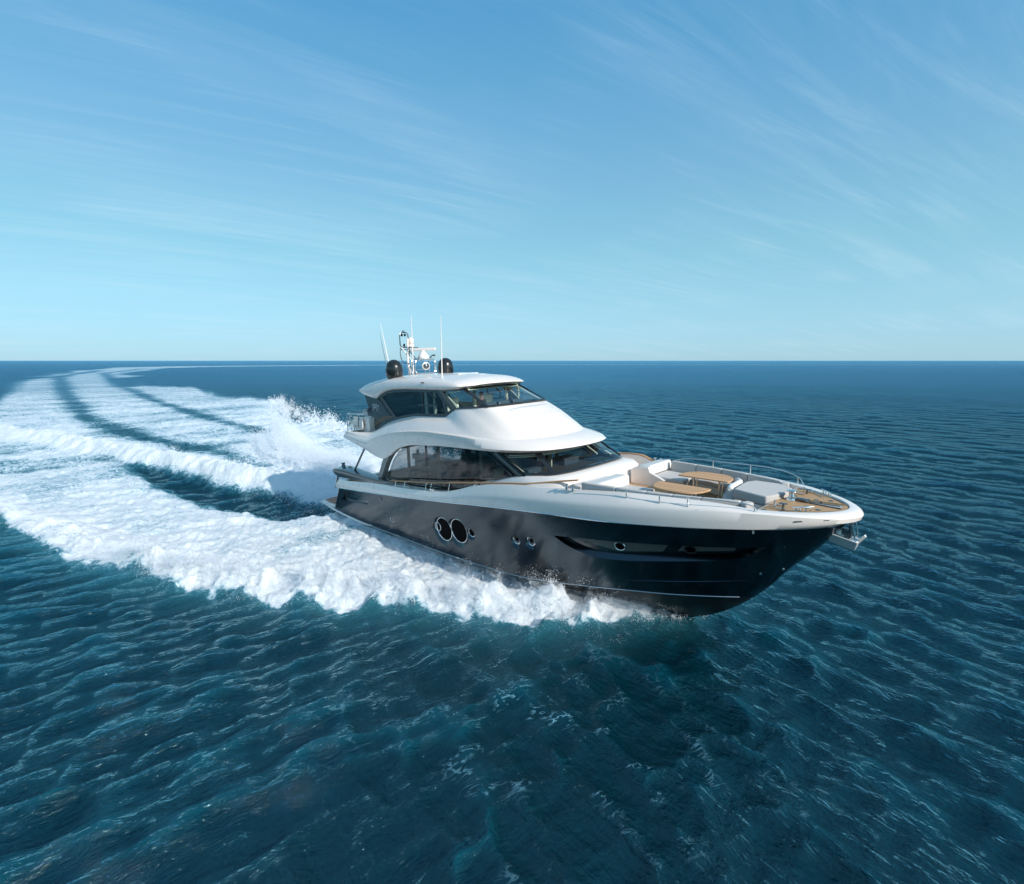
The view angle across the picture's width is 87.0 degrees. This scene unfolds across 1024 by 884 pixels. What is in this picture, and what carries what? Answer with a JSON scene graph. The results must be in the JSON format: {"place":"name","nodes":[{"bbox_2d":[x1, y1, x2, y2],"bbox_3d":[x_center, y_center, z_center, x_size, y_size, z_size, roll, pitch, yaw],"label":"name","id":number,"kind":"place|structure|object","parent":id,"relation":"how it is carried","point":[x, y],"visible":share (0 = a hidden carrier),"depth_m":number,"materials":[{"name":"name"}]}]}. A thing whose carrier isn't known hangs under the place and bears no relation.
{"place":"outdoors","nodes":[
{"label":"outdoors","id":0,"kind":"place"},
{"bbox_2d":[0,361,1023,883],"bbox_3d":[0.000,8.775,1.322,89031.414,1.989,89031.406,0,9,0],"label":"water","id":1,"kind":"structure","parent":0,"point":[830,713],"depth_m":16.47,"materials":[{"name":"blue liquid"}]},
{"bbox_2d":[27,398,390,518],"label":"stern spray","id":2,"kind":"object","parent":1,"relation":"on","point":[286,440],"visible":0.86,"depth_m":46.45,"materials":[{"name":"white liquid"}]},
{"bbox_2d":[265,393,359,430],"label":"spray","id":3,"kind":"object","parent":1,"relation":"on","point":[279,401],"visible":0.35,"depth_m":84.09,"materials":[{"name":"white liquid"}]},
{"bbox_2d":[0,500,707,640],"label":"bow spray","id":4,"kind":"object","parent":1,"relation":"on","point":[135,546],"visible":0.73,"depth_m":21.36,"materials":[{"name":"white liquid"}]},
{"bbox_2d":[321,320,866,616],"bbox_3d":[-0.033,-0.102,24.986,6.644,12.300,28.396,-11,13,-44],"label":"motor yacht","id":5,"kind":"object","parent":1,"relation":"on","point":[514,483],"visible":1,"depth_m":20.78,"materials":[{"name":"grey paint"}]},
{"bbox_2d":[353,416,358,431],"bbox_3d":[-8.701,-0.998,30.093,0.510,0.878,0.090,7,11,39],"label":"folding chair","id":6,"kind":"object","parent":5,"relation":"attached to","point":[356,422],"visible":1,"depth_m":30.03,"materials":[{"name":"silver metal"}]},
{"bbox_2d":[359,417,363,431],"bbox_3d":[-8.281,-0.940,29.656,0.090,0.875,0.505,-7,11,-38],"label":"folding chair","id":7,"kind":"object","parent":5,"relation":"attached to","point":[361,423],"visible":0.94,"depth_m":29.58,"materials":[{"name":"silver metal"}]},
{"bbox_2d":[383,392,443,416],"bbox_3d":[-5.410,-1.840,30.173,4.000,2.300,0.060,-11,13,-44],"label":"window","id":8,"kind":"structure","parent":5,"relation":"in","point":[402,403],"depth_m":29.86,"materials":[{"name":"black glass"}]},
{"bbox_2d":[380,389,455,419],"bbox_3d":[-4.761,-1.808,26.451,0.070,1.771,6.391,-11,13,-44],"label":"window frame","id":9,"kind":"structure","parent":5,"relation":"in","point":[445,404],"depth_m":25.93,"materials":[{"name":"black metal"}]},
{"bbox_2d":[387,445,514,487],"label":"saloon window","id":10,"kind":"structure","parent":5,"relation":"in","point":[444,464],"depth_m":24.73,"materials":[{"name":"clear glass"}]},
{"bbox_2d":[386,446,525,489],"bbox_3d":[-3.062,1.183,24.595,0.110,2.583,10.326,-11,13,-44],"label":"window frame","id":11,"kind":"structure","parent":5,"relation":"in","point":[494,457],"depth_m":22.27,"materials":[{"name":"black metal"}]},
{"bbox_2d":[444,387,519,399],"bbox_3d":[-1.757,-2.380,29.373,0.070,1.771,6.391,-11,13,-44],"label":"window frame","id":12,"kind":"structure","parent":5,"relation":"in","point":[511,396],"depth_m":27.66,"materials":[{"name":"metal"}]},
{"bbox_2d":[537,447,595,465],"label":"saloon window","id":13,"kind":"structure","parent":5,"relation":"in","point":[579,452],"depth_m":25.72,"materials":[{"name":"black glass"}]},
{"bbox_2d":[539,444,604,467],"bbox_3d":[0.624,0.480,28.181,0.110,2.583,10.326,-11,13,-44],"label":"window frame","id":14,"kind":"structure","parent":5,"relation":"in","point":[556,454],"depth_m":25.15,"materials":[{"name":"black metal"}]},
{"bbox_2d":[0,0,1023,360],"label":"sky","id":15,"kind":"structure","parent":0,"point":[181,180],"materials":[{"name":"blue"}]}
]}

